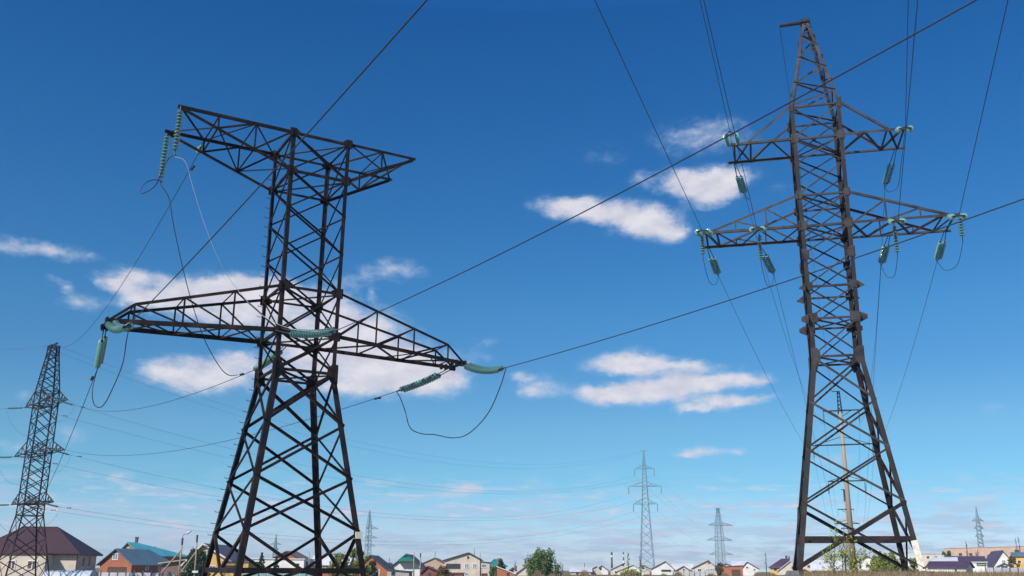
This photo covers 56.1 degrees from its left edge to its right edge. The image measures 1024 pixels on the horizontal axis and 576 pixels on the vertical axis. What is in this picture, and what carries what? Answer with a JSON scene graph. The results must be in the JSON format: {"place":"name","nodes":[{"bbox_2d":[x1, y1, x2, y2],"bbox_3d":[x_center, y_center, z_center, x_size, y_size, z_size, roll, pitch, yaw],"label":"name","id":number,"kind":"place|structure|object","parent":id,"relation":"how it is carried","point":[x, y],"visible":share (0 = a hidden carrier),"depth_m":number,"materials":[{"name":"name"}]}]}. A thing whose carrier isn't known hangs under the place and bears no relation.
{"place":"outdoors","nodes":[
{"label":"outdoors","id":0,"kind":"place"},
{"bbox_2d":[95,568,783,575],"bbox_3d":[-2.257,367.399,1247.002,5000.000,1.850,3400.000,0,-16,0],"label":"ground","id":1,"kind":"structure","parent":0,"point":[565,573],"depth_m":288.15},
{"bbox_2d":[0,553,53,575],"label":"house bay","id":2,"kind":"object","parent":1,"relation":"on","point":[23,559],"visible":0.62,"depth_m":151.03,"materials":[{"name":"beige brick"}]},
{"bbox_2d":[0,342,67,575],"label":"transmission tower","id":3,"kind":"structure","parent":1,"relation":"on","point":[29,502],"depth_m":123.33,"materials":[{"name":"brown metal"}]},
{"bbox_2d":[23,373,95,512],"bbox_3d":[-39.330,16.445,79.975,0.130,3.189,94.092,9,-18,-26],"label":"conductor","id":4,"kind":"object","parent":3,"relation":"attached to","point":[92,378],"visible":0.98,"depth_m":49.86,"materials":[{"name":"metal"}]},
{"bbox_2d":[56,155,197,346],"bbox_3d":[-37.398,0.944,85.442,0.110,10.774,96.320,9,-19,-27],"label":"earth wire","id":5,"kind":"object","parent":3,"relation":"attached to","point":[192,168],"visible":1,"depth_m":53.63,"materials":[{"name":"metal"}]},
{"bbox_2d":[72,371,251,410],"bbox_3d":[-34.274,9.022,83.392,0.110,11.827,90.008,9,-19,-28],"label":"conductor","id":6,"kind":"object","parent":3,"relation":"attached to","point":[241,374],"visible":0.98,"depth_m":54.92,"materials":[{"name":"metal"}]},
{"bbox_2d":[67,391,395,455],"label":"conductor","id":7,"kind":"object","parent":3,"relation":"attached to","point":[376,398],"visible":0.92,"depth_m":65.95,"materials":[{"name":"metal"}]},
{"bbox_2d":[0,526,102,570],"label":"house","id":8,"kind":"structure","parent":1,"relation":"on","point":[68,551],"depth_m":155.75,"materials":[{"name":"red tile"}]},
{"bbox_2d":[42,570,97,575],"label":"greenhouse","id":9,"kind":"object","parent":1,"relation":"on","point":[72,573],"visible":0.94,"depth_m":123.29,"materials":[{"name":"plastic"}]},
{"bbox_2d":[92,570,159,575],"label":"fence","id":10,"kind":"object","parent":1,"relation":"on","point":[124,574],"visible":0.95,"depth_m":132.16,"materials":[{"name":"metal"}]},
{"bbox_2d":[96,548,169,575],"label":"house","id":11,"kind":"structure","parent":1,"relation":"on","point":[131,560],"depth_m":165.97,"materials":[{"name":"orange brick"}]},
{"bbox_2d":[107,567,126,572],"bbox_3d":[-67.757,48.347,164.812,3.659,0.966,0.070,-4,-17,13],"label":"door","id":12,"kind":"structure","parent":11,"relation":"in","point":[112,569],"depth_m":164.79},
{"bbox_2d":[121,537,186,560],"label":"house","id":13,"kind":"structure","parent":1,"relation":"on","point":[168,555],"depth_m":187.39,"materials":[{"name":"teal metal"}]},
{"bbox_2d":[158,559,185,573],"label":"carport","id":14,"kind":"object","parent":1,"relation":"on","point":[173,567],"visible":0.43,"depth_m":143.91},
{"bbox_2d":[161,530,190,575],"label":"street lamp","id":15,"kind":"object","parent":1,"relation":"on","point":[182,539],"visible":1,"depth_m":115.39,"materials":[{"name":"concrete"}]},
{"bbox_2d":[181,535,197,575],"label":"utility pole","id":16,"kind":"object","parent":1,"relation":"on","point":[195,571],"visible":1,"depth_m":113.39,"materials":[{"name":"concrete"}]},
{"bbox_2d":[180,548,210,575],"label":"evergreen tree","id":17,"kind":"object","parent":1,"relation":"on","point":[200,560],"visible":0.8,"depth_m":126.15,"materials":[{"name":"green plant"}]},
{"bbox_2d":[181,543,254,575],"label":"house","id":18,"kind":"structure","parent":1,"relation":"on","point":[224,550],"depth_m":144.65,"materials":[{"name":"yellow metal"}]},
{"bbox_2d":[222,561,257,575],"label":"house annex","id":19,"kind":"object","parent":1,"relation":"on","point":[231,564],"visible":0.19,"depth_m":143.47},
{"bbox_2d":[242,573,310,575],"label":"fence","id":20,"kind":"object","parent":1,"relation":"on","point":[265,574],"visible":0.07,"depth_m":136.02,"materials":[{"name":"metal"}]},
{"bbox_2d":[250,558,314,574],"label":"garage","id":21,"kind":"structure","parent":1,"relation":"on","point":[302,563],"depth_m":171.11,"materials":[{"name":"white"}]},
{"bbox_2d":[100,104,466,575],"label":"transmission tower","id":22,"kind":"structure","parent":1,"relation":"on","point":[312,383],"depth_m":40.75,"materials":[{"name":"metal"}]},
{"bbox_2d":[94,330,107,368],"bbox_3d":[-16.719,2.456,39.140,0.354,1.247,3.302,8,-18,-24],"label":"insulator string","id":23,"kind":"object","parent":22,"relation":"attached to","point":[101,350],"visible":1,"depth_m":38.92,"materials":[{"name":"glass"}]},
{"bbox_2d":[92,326,129,407],"bbox_3d":[-15.443,3.238,37.383,0.567,2.340,7.731,10,-19,-30],"label":"jumper cable","id":24,"kind":"object","parent":23,"relation":"hanging from","point":[116,379],"visible":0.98,"depth_m":37.92,"materials":[{"name":"metal"}]},
{"bbox_2d":[105,320,133,332],"bbox_3d":[-14.544,1.332,35.577,0.501,0.976,2.944,12,-20,-35],"label":"insulator string","id":25,"kind":"object","parent":22,"relation":"attached to","point":[115,326],"visible":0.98,"depth_m":35.05,"materials":[{"name":"glass"}]},
{"bbox_2d":[129,0,427,323],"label":"conductor","id":26,"kind":"object","parent":25,"relation":"attached to","point":[385,46],"visible":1,"depth_m":22.19,"materials":[{"name":"metal"}]},
{"bbox_2d":[158,132,169,182],"bbox_3d":[-15.030,-5.625,41.490,0.307,2.433,0.285,0,-16,0],"label":"insulator string","id":27,"kind":"object","parent":22,"relation":"hanging from","point":[164,150],"visible":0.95,"depth_m":41.46,"materials":[{"name":"glass"}]},
{"bbox_2d":[140,154,175,193],"bbox_3d":[-14.393,-4.646,39.981,2.903,1.100,0.828,-15,-22,42],"label":"jumper cable","id":28,"kind":"object","parent":27,"relation":"hanging from","point":[155,179],"visible":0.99,"depth_m":40.09,"materials":[{"name":"metal"}]},
{"bbox_2d":[160,184,235,375],"bbox_3d":[-13.060,0.306,43.478,2.350,7.827,7.947,-3,-17,13],"label":"jumper cable","id":29,"kind":"object","parent":27,"relation":"hanging from","point":[186,281],"visible":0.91,"depth_m":40.95,"materials":[{"name":"metal"}]},
{"bbox_2d":[172,106,182,155],"bbox_3d":[-13.624,-6.392,39.160,0.287,2.258,0.280,0,-16,0],"label":"insulator string","id":30,"kind":"object","parent":22,"relation":"hanging from","point":[179,119],"visible":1,"depth_m":39.11,"materials":[{"name":"glass"}]},
{"bbox_2d":[174,156,337,330],"bbox_3d":[-10.185,-1.712,38.298,7.002,7.186,0.774,1,-16,-2],"label":"jumper cable","id":31,"kind":"object","parent":30,"relation":"hanging from","point":[224,270],"visible":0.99,"depth_m":38.22,"materials":[{"name":"metal"}]},
{"bbox_2d":[252,346,285,370],"bbox_3d":[-10.921,3.187,43.158,0.467,0.831,3.152,14,-21,-38],"label":"insulator string","id":32,"kind":"object","parent":22,"relation":"attached to","point":[268,360],"visible":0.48,"depth_m":42.88,"materials":[{"name":"glass"}]},
{"bbox_2d":[275,327,339,337],"bbox_3d":[-8.141,1.715,38.335,3.396,0.764,0.474,-10,-19,31],"label":"insulator string","id":33,"kind":"object","parent":22,"relation":"attached to","point":[298,333],"visible":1,"depth_m":38.08,"materials":[{"name":"glass"}]},
{"bbox_2d":[340,0,976,328],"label":"conductor","id":34,"kind":"object","parent":33,"relation":"attached to","point":[697,151],"visible":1,"depth_m":21.63,"materials":[{"name":"metal"}]},
{"bbox_2d":[396,367,449,391],"bbox_3d":[-4.216,4.405,45.823,3.424,0.890,0.500,-11,-20,33],"label":"insulator string","id":35,"kind":"object","parent":22,"relation":"attached to","point":[421,382],"visible":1,"depth_m":45.75,"materials":[{"name":"glass"}]},
{"bbox_2d":[461,363,505,373],"bbox_3d":[-1.257,3.522,42.925,0.475,0.894,2.962,15,-22,-41],"label":"insulator string","id":36,"kind":"object","parent":22,"relation":"attached to","point":[474,368],"visible":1,"depth_m":42.78,"materials":[{"name":"glass"}]},
{"bbox_2d":[396,368,505,437],"bbox_3d":[-2.733,5.507,44.098,7.424,2.697,0.655,-15,-22,41],"label":"jumper cable","id":37,"kind":"object","parent":36,"relation":"hanging from","point":[454,437],"visible":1,"depth_m":43.77,"materials":[{"name":"metal"}]},
{"bbox_2d":[506,198,1023,367],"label":"conductor","id":38,"kind":"object","parent":36,"relation":"attached to","point":[790,279],"visible":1,"depth_m":29.19,"materials":[{"name":"metal"}]},
{"bbox_2d":[273,551,308,558],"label":"house","id":39,"kind":"structure","parent":1,"relation":"on","point":[296,555],"depth_m":192.73,"materials":[{"name":"orange brick"}]},
{"bbox_2d":[312,555,354,575],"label":"house","id":40,"kind":"structure","parent":1,"relation":"on","point":[325,561],"depth_m":198.20,"materials":[{"name":"white brick"}]},
{"bbox_2d":[328,552,351,575],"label":"tree","id":41,"kind":"object","parent":1,"relation":"on","point":[339,557],"visible":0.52,"depth_m":134.34,"materials":[{"name":"green plant"}]},
{"bbox_2d":[348,548,370,575],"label":"tree","id":42,"kind":"object","parent":1,"relation":"on","point":[353,554],"visible":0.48,"depth_m":139.28,"materials":[{"name":"green plant"}]},
{"bbox_2d":[364,510,377,558],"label":"transmission tower","id":43,"kind":"structure","parent":1,"relation":"on","point":[368,536],"depth_m":445.05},
{"bbox_2d":[367,560,378,575],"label":"bush","id":44,"kind":"object","parent":1,"relation":"on","point":[373,564],"visible":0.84,"depth_m":143.65,"materials":[{"name":"green plant"}]},
{"bbox_2d":[359,555,395,575],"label":"house","id":45,"kind":"structure","parent":1,"relation":"on","point":[382,565],"depth_m":177.85,"materials":[{"name":"red brick"}]},
{"bbox_2d":[386,569,412,575],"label":"shed","id":46,"kind":"structure","parent":1,"relation":"on","point":[391,572],"depth_m":168.68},
{"bbox_2d":[392,553,425,575],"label":"house","id":47,"kind":"structure","parent":1,"relation":"on","point":[404,562],"depth_m":190.19,"materials":[{"name":"green metal"}]},
{"bbox_2d":[421,566,437,575],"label":"hut","id":48,"kind":"object","parent":1,"relation":"on","point":[428,571],"visible":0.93,"depth_m":178.37,"materials":[{"name":"brick"}]},
{"bbox_2d":[423,558,443,575],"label":"house","id":49,"kind":"structure","parent":1,"relation":"on","point":[435,563],"depth_m":206.65,"materials":[{"name":"beige brick"}]},
{"bbox_2d":[435,565,450,575],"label":"bush","id":50,"kind":"object","parent":1,"relation":"on","point":[443,570],"visible":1,"depth_m":157.81,"materials":[{"name":"brown plant"}]},
{"bbox_2d":[443,552,483,575],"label":"house","id":51,"kind":"structure","parent":1,"relation":"on","point":[467,564],"depth_m":182.55,"materials":[{"name":"paint"}]},
{"bbox_2d":[480,561,490,575],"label":"house wing","id":52,"kind":"structure","parent":1,"relation":"on","point":[484,568],"depth_m":182.55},
{"bbox_2d":[496,566,515,575],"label":"shed","id":53,"kind":"structure","parent":1,"relation":"on","point":[502,571],"depth_m":178.30,"materials":[{"name":"orange brick"}]},
{"bbox_2d":[515,565,527,575],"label":"house","id":54,"kind":"structure","parent":1,"relation":"on","point":[521,571],"depth_m":186.96,"materials":[{"name":"paint"}]},
{"bbox_2d":[523,547,563,575],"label":"shrub","id":55,"kind":"object","parent":1,"relation":"on","point":[542,561],"visible":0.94,"depth_m":143.33,"materials":[{"name":"green plant"}]},
{"bbox_2d":[569,567,591,574],"bbox_3d":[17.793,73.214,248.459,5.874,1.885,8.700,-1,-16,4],"label":"house","id":56,"kind":"structure","parent":1,"relation":"on","point":[575,570],"depth_m":245.37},
{"bbox_2d":[609,562,626,574],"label":"house","id":57,"kind":"structure","parent":1,"relation":"on","point":[618,567],"depth_m":254.47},
{"bbox_2d":[616,564,644,574],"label":"house","id":58,"kind":"structure","parent":1,"relation":"on","point":[633,566],"depth_m":239.97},
{"bbox_2d":[628,450,658,571],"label":"transmission tower","id":59,"kind":"structure","parent":1,"relation":"on","point":[642,515],"depth_m":292.78,"materials":[{"name":"metal"}]},
{"bbox_2d":[532,569,776,575],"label":"dry weeds","id":60,"kind":"object","parent":1,"relation":"on","point":[585,572],"visible":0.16,"depth_m":99.19,"materials":[{"name":"plant"}]},
{"bbox_2d":[650,561,674,574],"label":"house","id":61,"kind":"structure","parent":1,"relation":"on","point":[665,567],"depth_m":259.19,"materials":[{"name":"paint"}]},
{"bbox_2d":[671,564,693,570],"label":"house","id":62,"kind":"structure","parent":1,"relation":"on","point":[678,566],"depth_m":276.40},
{"bbox_2d":[673,570,705,575],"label":"fence","id":63,"kind":"object","parent":1,"relation":"on","point":[694,573],"visible":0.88,"depth_m":172.60,"materials":[{"name":"metal"}]},
{"bbox_2d":[691,560,716,574],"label":"house","id":64,"kind":"structure","parent":1,"relation":"on","point":[707,566],"depth_m":254.48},
{"bbox_2d":[714,562,724,575],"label":"bush","id":65,"kind":"object","parent":1,"relation":"on","point":[719,569],"visible":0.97,"depth_m":225.22,"materials":[{"name":"brown plant"}]},
{"bbox_2d":[709,508,732,566],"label":"transmission tower","id":66,"kind":"structure","parent":1,"relation":"on","point":[720,526],"depth_m":465.14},
{"bbox_2d":[723,565,742,575],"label":"garage","id":67,"kind":"structure","parent":1,"relation":"on","point":[736,570],"depth_m":230.27,"materials":[{"name":"orange brick"}]},
{"bbox_2d":[743,562,758,575],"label":"house","id":68,"kind":"structure","parent":1,"relation":"on","point":[749,569],"depth_m":239.99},
{"bbox_2d":[769,556,789,574],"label":"house","id":69,"kind":"structure","parent":1,"relation":"on","point":[777,565],"depth_m":236.92,"materials":[{"name":"purple metal"}]},
{"bbox_2d":[776,560,792,574],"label":"house","id":70,"kind":"structure","parent":1,"relation":"on","point":[788,566],"depth_m":216.16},
{"bbox_2d":[810,560,841,571],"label":"house","id":71,"kind":"structure","parent":1,"relation":"on","point":[816,565],"depth_m":213.47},
{"bbox_2d":[702,18,958,575],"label":"transmission tower","id":72,"kind":"structure","parent":1,"relation":"on","point":[856,316],"depth_m":62.10,"materials":[{"name":"brown metal"}]},
{"bbox_2d":[695,228,712,236],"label":"insulator string","id":73,"kind":"object","parent":72,"relation":"attached to","point":[699,233],"visible":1,"depth_m":62.24,"materials":[{"name":"glass"}]},
{"bbox_2d":[594,0,701,229],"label":"conductor","id":74,"kind":"object","parent":73,"relation":"attached to","point":[643,105],"visible":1,"depth_m":44.25,"materials":[{"name":"metal"}]},
{"bbox_2d":[708,250,720,275],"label":"insulator string","id":75,"kind":"object","parent":72,"relation":"attached to","point":[715,268],"visible":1,"depth_m":67.69,"materials":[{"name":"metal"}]},
{"bbox_2d":[723,131,740,145],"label":"insulator string","id":76,"kind":"object","parent":72,"relation":"attached to","point":[727,141],"visible":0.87,"depth_m":64.00,"materials":[{"name":"glass"}]},
{"bbox_2d":[734,164,747,194],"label":"insulator string","id":77,"kind":"object","parent":72,"relation":"attached to","point":[742,186],"visible":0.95,"depth_m":69.15,"materials":[{"name":"glass"}]},
{"bbox_2d":[749,226,766,232],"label":"insulator string","id":78,"kind":"object","parent":72,"relation":"attached to","point":[763,229],"visible":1,"depth_m":61.41,"materials":[{"name":"glass"}]},
{"bbox_2d":[703,0,756,227],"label":"conductor","id":79,"kind":"object","parent":78,"relation":"attached to","point":[728,106],"visible":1,"depth_m":48.55,"materials":[{"name":"metal"}]},
{"bbox_2d":[757,232,762,263],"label":"insulator string","id":80,"kind":"object","parent":72,"relation":"hanging from","point":[759,239],"visible":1,"depth_m":63.47,"materials":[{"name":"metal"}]},
{"bbox_2d":[762,248,775,274],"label":"insulator string","id":81,"kind":"object","parent":72,"relation":"attached to","point":[769,266],"visible":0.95,"depth_m":66.69,"materials":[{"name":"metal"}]},
{"bbox_2d":[878,236,889,264],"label":"insulator string","id":82,"kind":"object","parent":72,"relation":"attached to","point":[883,256],"visible":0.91,"depth_m":65.18,"materials":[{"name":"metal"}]},
{"bbox_2d":[882,150,896,186],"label":"insulator string","id":83,"kind":"object","parent":72,"relation":"attached to","point":[886,178],"visible":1,"depth_m":66.67,"materials":[{"name":"glass"}]},
{"bbox_2d":[892,225,899,255],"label":"insulator string","id":84,"kind":"object","parent":72,"relation":"hanging from","point":[895,235],"visible":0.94,"depth_m":61.50,"materials":[{"name":"glass"}]},
{"bbox_2d":[887,218,905,224],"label":"insulator string","id":85,"kind":"object","parent":72,"relation":"attached to","point":[890,221],"visible":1,"depth_m":59.46,"materials":[{"name":"glass"}]},
{"bbox_2d":[898,0,917,218],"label":"conductor","id":86,"kind":"object","parent":85,"relation":"attached to","point":[908,103],"visible":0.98,"depth_m":45.55,"materials":[{"name":"metal"}]},
{"bbox_2d":[895,125,913,132],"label":"insulator string","id":87,"kind":"object","parent":72,"relation":"attached to","point":[898,129],"visible":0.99,"depth_m":60.98,"materials":[{"name":"glass"}]},
{"bbox_2d":[905,0,908,126],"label":"conductor","id":88,"kind":"object","parent":87,"relation":"attached to","point":[906,65],"visible":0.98,"depth_m":56.39,"materials":[{"name":"metal"}]},
{"bbox_2d":[934,233,946,260],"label":"insulator string","id":89,"kind":"object","parent":72,"relation":"attached to","point":[940,250],"visible":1,"depth_m":64.36,"materials":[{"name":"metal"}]},
{"bbox_2d":[947,213,967,219],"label":"insulator string","id":90,"kind":"object","parent":72,"relation":"attached to","point":[960,216],"visible":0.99,"depth_m":58.70,"materials":[{"name":"glass"}]},
{"bbox_2d":[959,0,1007,214],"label":"conductor","id":91,"kind":"object","parent":90,"relation":"attached to","point":[985,100],"visible":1,"depth_m":45.54,"materials":[{"name":"metal"}]},
{"bbox_2d":[812,391,871,569],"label":"transmission tower","id":92,"kind":"structure","parent":1,"relation":"on","point":[848,500],"depth_m":138.30,"materials":[{"name":"concrete"}]},
{"bbox_2d":[834,489,859,565],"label":"transmission tower","id":93,"kind":"structure","parent":1,"relation":"on","point":[845,511],"depth_m":302.09,"materials":[{"name":"concrete"}]},
{"bbox_2d":[818,519,880,574],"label":"sapling","id":94,"kind":"object","parent":1,"relation":"on","point":[844,556],"visible":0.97,"depth_m":45.15,"materials":[{"name":"green plant"}]},
{"bbox_2d":[857,556,871,570],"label":"house","id":95,"kind":"structure","parent":1,"relation":"on","point":[868,560],"depth_m":221.38,"materials":[{"name":"white metal"}]},
{"bbox_2d":[869,551,901,571],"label":"willow bush","id":96,"kind":"object","parent":1,"relation":"on","point":[884,564],"visible":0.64,"depth_m":133.87,"materials":[{"name":"green plant"}]},
{"bbox_2d":[778,566,1023,575],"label":"dry grass","id":97,"kind":"structure","parent":1,"relation":"on","point":[903,573],"depth_m":37.03,"materials":[{"name":"plant"}]},
{"bbox_2d":[921,554,943,570],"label":"building","id":98,"kind":"structure","parent":1,"relation":"on","point":[926,558],"depth_m":414.84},
{"bbox_2d":[932,557,957,560],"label":"house","id":99,"kind":"structure","parent":1,"relation":"on","point":[945,558],"depth_m":223.70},
{"bbox_2d":[926,561,974,572],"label":"garage","id":100,"kind":"structure","parent":1,"relation":"on","point":[958,566],"depth_m":169.06,"materials":[{"name":"purple metal"}]},
{"bbox_2d":[948,556,985,561],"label":"house","id":101,"kind":"structure","parent":1,"relation":"on","point":[973,558],"depth_m":242.56,"materials":[{"name":"purple metal"}]},
{"bbox_2d":[972,507,983,546],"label":"transmission tower","id":102,"kind":"structure","parent":1,"relation":"on","point":[981,535],"depth_m":456.22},
{"bbox_2d":[972,562,987,572],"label":"shed","id":103,"kind":"structure","parent":1,"relation":"on","point":[979,566],"depth_m":191.91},
{"bbox_2d":[944,546,1023,558],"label":"apartment block","id":104,"kind":"structure","parent":1,"relation":"on","point":[983,551],"depth_m":415.60,"materials":[{"name":"concrete"}]},
{"bbox_2d":[985,550,1013,572],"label":"house","id":105,"kind":"structure","parent":1,"relation":"on","point":[996,558],"depth_m":207.55,"materials":[{"name":"purple metal"}]},
{"bbox_2d":[985,566,1023,572],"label":"fence","id":106,"kind":"object","parent":1,"relation":"on","point":[1005,569],"visible":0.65,"depth_m":163.28,"materials":[{"name":"metal"}]},
{"bbox_2d":[1007,556,1019,569],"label":"shrub","id":107,"kind":"object","parent":1,"relation":"on","point":[1012,559],"visible":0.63,"depth_m":182.70,"materials":[{"name":"brown plant"}]},
{"bbox_2d":[1010,552,1023,567],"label":"house","id":108,"kind":"structure","parent":1,"relation":"on","point":[1019,556],"depth_m":198.06,"materials":[{"name":"paint"}]},
{"bbox_2d":[0,0,1023,571],"label":"sky","id":109,"kind":"structure","parent":0,"point":[518,119],"materials":[{"name":"blue"}]},
{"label":"insulator string","id":110,"kind":"object","parent":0,"visible":0},
{"bbox_2d":[45,509,635,544],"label":"conductor","id":111,"kind":"object","parent":110,"relation":"hanging from","point":[285,539],"visible":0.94,"depth_m":160.01,"materials":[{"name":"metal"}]},
{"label":"insulator string","id":112,"kind":"object","parent":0,"visible":0},
{"bbox_2d":[51,463,645,520],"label":"conductor","id":113,"kind":"object","parent":112,"relation":"attached to","point":[306,509],"visible":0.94,"depth_m":187.24,"materials":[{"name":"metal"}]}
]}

